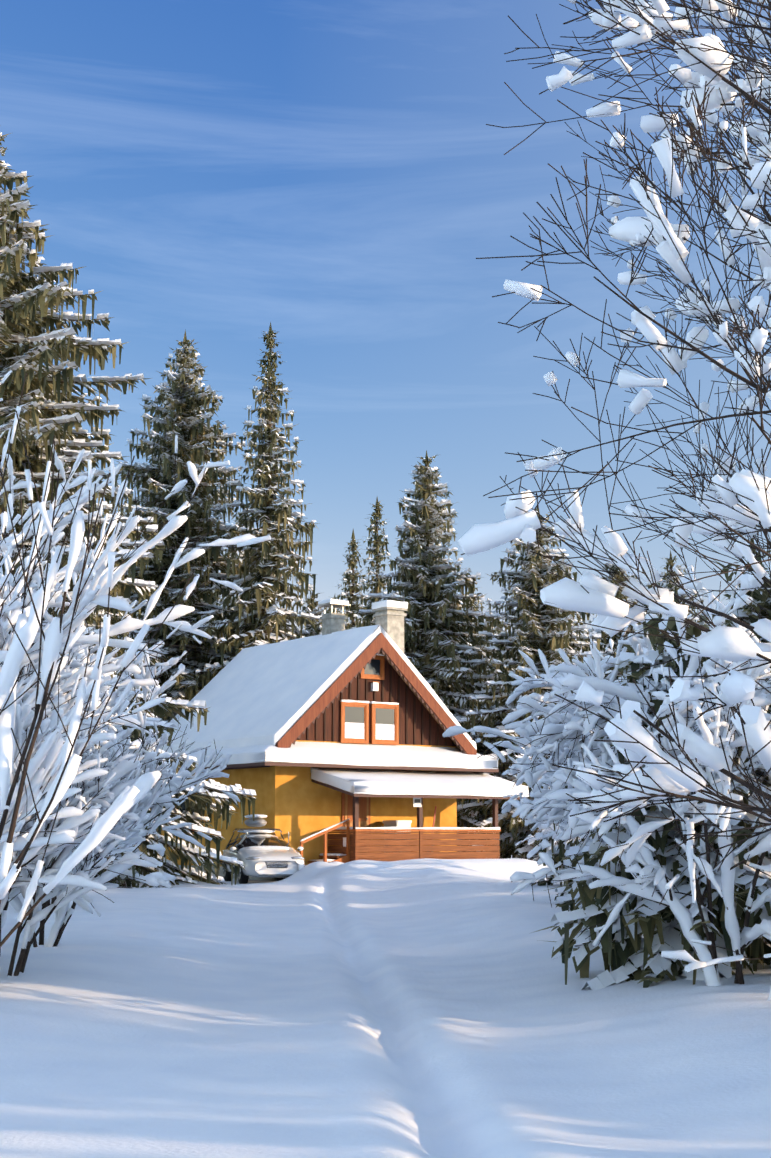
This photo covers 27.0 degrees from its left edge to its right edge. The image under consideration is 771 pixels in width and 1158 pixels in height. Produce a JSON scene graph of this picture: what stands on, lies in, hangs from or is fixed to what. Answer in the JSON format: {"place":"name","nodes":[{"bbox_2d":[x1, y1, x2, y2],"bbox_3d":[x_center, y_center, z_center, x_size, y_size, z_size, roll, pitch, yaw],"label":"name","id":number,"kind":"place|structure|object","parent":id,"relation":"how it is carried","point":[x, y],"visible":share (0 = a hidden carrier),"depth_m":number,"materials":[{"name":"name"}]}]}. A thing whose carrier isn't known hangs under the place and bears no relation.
{"place":"outdoors","nodes":[
{"label":"outdoors","id":0,"kind":"place"},
{"bbox_2d":[0,855,770,1157],"bbox_3d":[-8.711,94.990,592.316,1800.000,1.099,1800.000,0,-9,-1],"label":"snow ground","id":1,"kind":"structure","parent":0,"point":[425,1008],"depth_m":12.31,"materials":[{"name":"white snow"}]},
{"bbox_2d":[0,370,121,744],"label":"shrub","id":2,"kind":"object","parent":1,"relation":"on","point":[66,506],"visible":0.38,"depth_m":16.44,"materials":[{"name":"white plant"}]},
{"bbox_2d":[0,664,124,927],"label":"shrub","id":3,"kind":"object","parent":1,"relation":"on","point":[4,911],"visible":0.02,"depth_m":22.30,"materials":[{"name":"white plant"}]},
{"bbox_2d":[0,428,154,717],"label":"shrub","id":4,"kind":"object","parent":1,"relation":"on","point":[78,567],"visible":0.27,"depth_m":17.29,"materials":[{"name":"white plant"}]},
{"bbox_2d":[1,593,158,735],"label":"shrub","id":5,"kind":"object","parent":1,"relation":"on","point":[108,657],"visible":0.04,"depth_m":26.88,"materials":[{"name":"white plant"}]},
{"bbox_2d":[0,480,165,890],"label":"shrub","id":6,"kind":"object","parent":1,"relation":"on","point":[45,762],"visible":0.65,"depth_m":13.17,"materials":[{"name":"white plant"}]},
{"bbox_2d":[0,508,169,952],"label":"shrub","id":7,"kind":"object","parent":1,"relation":"on","point":[138,682],"visible":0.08,"depth_m":17.95,"materials":[{"name":"white plant"}]},
{"bbox_2d":[0,679,175,976],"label":"shrub","id":8,"kind":"object","parent":1,"relation":"on","point":[103,798],"visible":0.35,"depth_m":15.36,"materials":[{"name":"white plant"}]},
{"bbox_2d":[0,373,193,947],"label":"shrub","id":9,"kind":"object","parent":1,"relation":"on","point":[128,797],"visible":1,"depth_m":8.40,"materials":[{"name":"white plant"}]},
{"bbox_2d":[61,533,156,746],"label":"spruce","id":10,"kind":"object","parent":1,"relation":"on","point":[120,652],"depth_m":55.69,"materials":[{"name":"green plant"}]},
{"bbox_2d":[46,728,191,906],"bbox_3d":[-4.926,3.639,26.215,3.057,3.928,2.625,6,-11,-35],"label":"shrub","id":11,"kind":"object","parent":1,"relation":"on","point":[126,848],"depth_m":25.97,"materials":[{"name":"white plant"}]},
{"bbox_2d":[98,501,141,614],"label":"spruce","id":12,"kind":"object","parent":1,"relation":"on","point":[107,537],"depth_m":76.00,"materials":[{"name":"green plant"}]},
{"bbox_2d":[69,643,178,811],"bbox_3d":[-6.040,3.587,29.691,4.475,4.998,3.336,-5,-10,29],"label":"shrub","id":13,"kind":"object","parent":1,"relation":"on","point":[114,681],"visible":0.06,"depth_m":30.19,"materials":[{"name":"white plant"}]},
{"bbox_2d":[0,125,257,887],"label":"spruce","id":14,"kind":"object","parent":1,"relation":"on","point":[22,332],"visible":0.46,"depth_m":38.62,"materials":[{"name":"green plant"}]},
{"bbox_2d":[8,641,255,946],"bbox_3d":[-3.528,2.688,19.464,3.889,3.900,2.601,0,-9,-1],"label":"shrub","id":15,"kind":"object","parent":1,"relation":"on","point":[129,831],"visible":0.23,"depth_m":19.30,"materials":[{"name":"white plant"}]},
{"bbox_2d":[0,435,270,876],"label":"shrub","id":16,"kind":"object","parent":1,"relation":"on","point":[90,599],"visible":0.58,"depth_m":13.82,"materials":[{"name":"white plant"}]},
{"bbox_2d":[116,747,154,848],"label":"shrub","id":17,"kind":"object","parent":1,"relation":"on","point":[151,749],"depth_m":32.65,"materials":[{"name":"white plant"}]},
{"bbox_2d":[117,845,153,886],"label":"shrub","id":18,"kind":"object","parent":1,"relation":"on","point":[124,884],"visible":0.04,"depth_m":38.17,"materials":[{"name":"green plant"}]},
{"bbox_2d":[104,706,184,846],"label":"shrub","id":19,"kind":"object","parent":1,"relation":"on","point":[161,769],"depth_m":36.68,"materials":[{"name":"white plant"}]},
{"bbox_2d":[113,329,282,855],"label":"spruce","id":20,"kind":"object","parent":1,"relation":"on","point":[186,424],"visible":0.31,"depth_m":60.21,"materials":[{"name":"green plant"}]},
{"bbox_2d":[211,511,254,647],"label":"spruce","id":21,"kind":"object","parent":1,"relation":"on","point":[229,605],"depth_m":70.51,"materials":[{"name":"green plant"}]},
{"bbox_2d":[190,322,321,693],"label":"thin spruce","id":22,"kind":"object","parent":1,"relation":"on","point":[268,509],"visible":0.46,"depth_m":58.59,"materials":[{"name":"green plant"}]},
{"bbox_2d":[222,814,304,883],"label":"car","id":23,"kind":"object","parent":1,"relation":"on","point":[261,853],"visible":0.88,"depth_m":41.75,"materials":[{"name":"white paint"}]},
{"bbox_2d":[298,591,327,636],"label":"spruce","id":24,"kind":"object","parent":1,"relation":"on","point":[313,630],"depth_m":66.35,"materials":[{"name":"green plant"}]},
{"bbox_2d":[320,595,347,633],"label":"spruce","id":25,"kind":"object","parent":1,"relation":"on","point":[333,609],"visible":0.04,"depth_m":85.59,"materials":[{"name":"plant"}]},
{"bbox_2d":[161,602,526,880],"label":"house","id":26,"kind":"structure","parent":1,"relation":"on","point":[296,802],"depth_m":46.13,"materials":[{"name":"yellow paint"}]},
{"bbox_2d":[149,598,528,865],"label":"snow","id":27,"kind":"structure","parent":26,"relation":"on","point":[260,700],"depth_m":46.65,"materials":[{"name":"white snow"}]},
{"bbox_2d":[335,530,366,629],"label":"thin spruce","id":28,"kind":"object","parent":1,"relation":"on","point":[353,576],"visible":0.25,"depth_m":78.73,"materials":[{"name":"green plant"}]},
{"bbox_2d":[348,497,405,651],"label":"thin spruce","id":29,"kind":"object","parent":1,"relation":"on","point":[378,544],"visible":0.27,"depth_m":75.91,"materials":[{"name":"green plant"}]},
{"bbox_2d":[357,450,529,857],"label":"spruce","id":30,"kind":"object","parent":1,"relation":"on","point":[438,654],"visible":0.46,"depth_m":60.09,"materials":[{"name":"green plant"}]},
{"bbox_2d":[457,584,526,856],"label":"spruce","id":31,"kind":"object","parent":1,"relation":"on","point":[475,608],"visible":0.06,"depth_m":66.11,"materials":[{"name":"green plant"}]},
{"bbox_2d":[487,620,512,708],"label":"spruce","id":32,"kind":"object","parent":1,"relation":"on","point":[498,628],"depth_m":95.54,"materials":[{"name":"green plant"}]},
{"bbox_2d":[455,506,605,868],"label":"spruce","id":33,"kind":"object","parent":1,"relation":"on","point":[538,624],"visible":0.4,"depth_m":57.78,"materials":[{"name":"green plant"}]},
{"bbox_2d":[508,746,561,869],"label":"shrub","id":34,"kind":"object","parent":1,"relation":"on","point":[530,838],"depth_m":37.96,"materials":[{"name":"white plant"}]},
{"bbox_2d":[501,676,625,849],"bbox_3d":[5.447,3.724,30.531,5.475,5.018,4.374,-6,-11,35],"label":"shrub","id":35,"kind":"object","parent":1,"relation":"on","point":[559,832],"visible":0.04,"depth_m":30.54,"materials":[{"name":"white plant"}]},
{"bbox_2d":[526,703,606,885],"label":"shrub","id":36,"kind":"object","parent":1,"relation":"on","point":[559,854],"depth_m":33.73,"materials":[{"name":"green plant"}]},
{"bbox_2d":[538,693,602,879],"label":"shrub","id":37,"kind":"object","parent":1,"relation":"on","point":[563,820],"depth_m":25.51,"materials":[{"name":"white plant"}]},
{"bbox_2d":[545,636,652,922],"bbox_3d":[3.728,3.227,22.826,2.996,5.188,2.753,-4,-10,23],"label":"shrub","id":38,"kind":"object","parent":1,"relation":"on","point":[566,904],"visible":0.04,"depth_m":22.80,"materials":[{"name":"white plant"}]},
{"bbox_2d":[442,557,770,943],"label":"shrub","id":39,"kind":"object","parent":1,"relation":"on","point":[528,731],"visible":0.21,"depth_m":16.71,"materials":[{"name":"white plant"}]},
{"bbox_2d":[554,636,666,903],"bbox_3d":[4.761,3.771,27.812,4.142,6.040,4.179,2,-9,-15],"label":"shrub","id":40,"kind":"object","parent":1,"relation":"on","point":[566,862],"depth_m":27.47,"materials":[{"name":"green plant"}]},
{"bbox_2d":[457,0,770,871],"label":"tree","id":41,"kind":"object","parent":1,"relation":"on","point":[633,740],"visible":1,"depth_m":8.10,"materials":[{"name":"white plant"}]},
{"bbox_2d":[583,563,653,680],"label":"spruce","id":42,"kind":"object","parent":1,"relation":"on","point":[615,638],"visible":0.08,"depth_m":63.41,"materials":[{"name":"green plant"}]},
{"bbox_2d":[493,614,768,921],"bbox_3d":[2.889,2.425,18.905,3.912,4.165,4.744,-4,-10,22],"label":"shrub","id":43,"kind":"object","parent":1,"relation":"on","point":[553,814],"visible":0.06,"depth_m":18.78,"materials":[{"name":"white plant"}]},
{"bbox_2d":[509,581,770,1000],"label":"shrub","id":44,"kind":"object","parent":1,"relation":"on","point":[711,727],"visible":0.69,"depth_m":14.29,"materials":[{"name":"white plant"}]},
{"bbox_2d":[592,595,704,736],"bbox_3d":[5.546,2.998,25.087,4.679,5.322,8.383,-1,-9,8],"label":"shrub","id":45,"kind":"object","parent":1,"relation":"on","point":[640,635],"visible":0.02,"depth_m":24.22,"materials":[{"name":"white plant"}]},
{"bbox_2d":[528,0,770,619],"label":"tree","id":46,"kind":"object","parent":1,"relation":"on","point":[634,231],"visible":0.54,"depth_m":11.33,"materials":[{"name":"white plant"}]},
{"bbox_2d":[532,585,770,990],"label":"conifer tree","id":47,"kind":"object","parent":1,"relation":"on","point":[655,924],"visible":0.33,"depth_m":15.26,"materials":[{"name":"green plant"}]},
{"bbox_2d":[641,585,662,624],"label":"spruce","id":48,"kind":"object","parent":1,"relation":"on","point":[649,586],"depth_m":80.85,"materials":[{"name":"white plant"}]},
{"bbox_2d":[643,550,708,624],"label":"spruce","id":49,"kind":"object","parent":1,"relation":"on","point":[670,563],"visible":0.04,"depth_m":70.83,"materials":[{"name":"green plant"}]},
{"bbox_2d":[682,597,699,623],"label":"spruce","id":50,"kind":"object","parent":1,"relation":"on","point":[691,617],"depth_m":60.62,"materials":[{"name":"white plant"}]},
{"bbox_2d":[693,538,770,944],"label":"young spruce","id":51,"kind":"object","parent":1,"relation":"on","point":[761,597],"visible":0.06,"depth_m":18.48,"materials":[{"name":"green plant"}]},
{"bbox_2d":[0,0,770,662],"label":"sky","id":52,"kind":"structure","parent":0,"point":[332,174],"materials":[{"name":"blue"}]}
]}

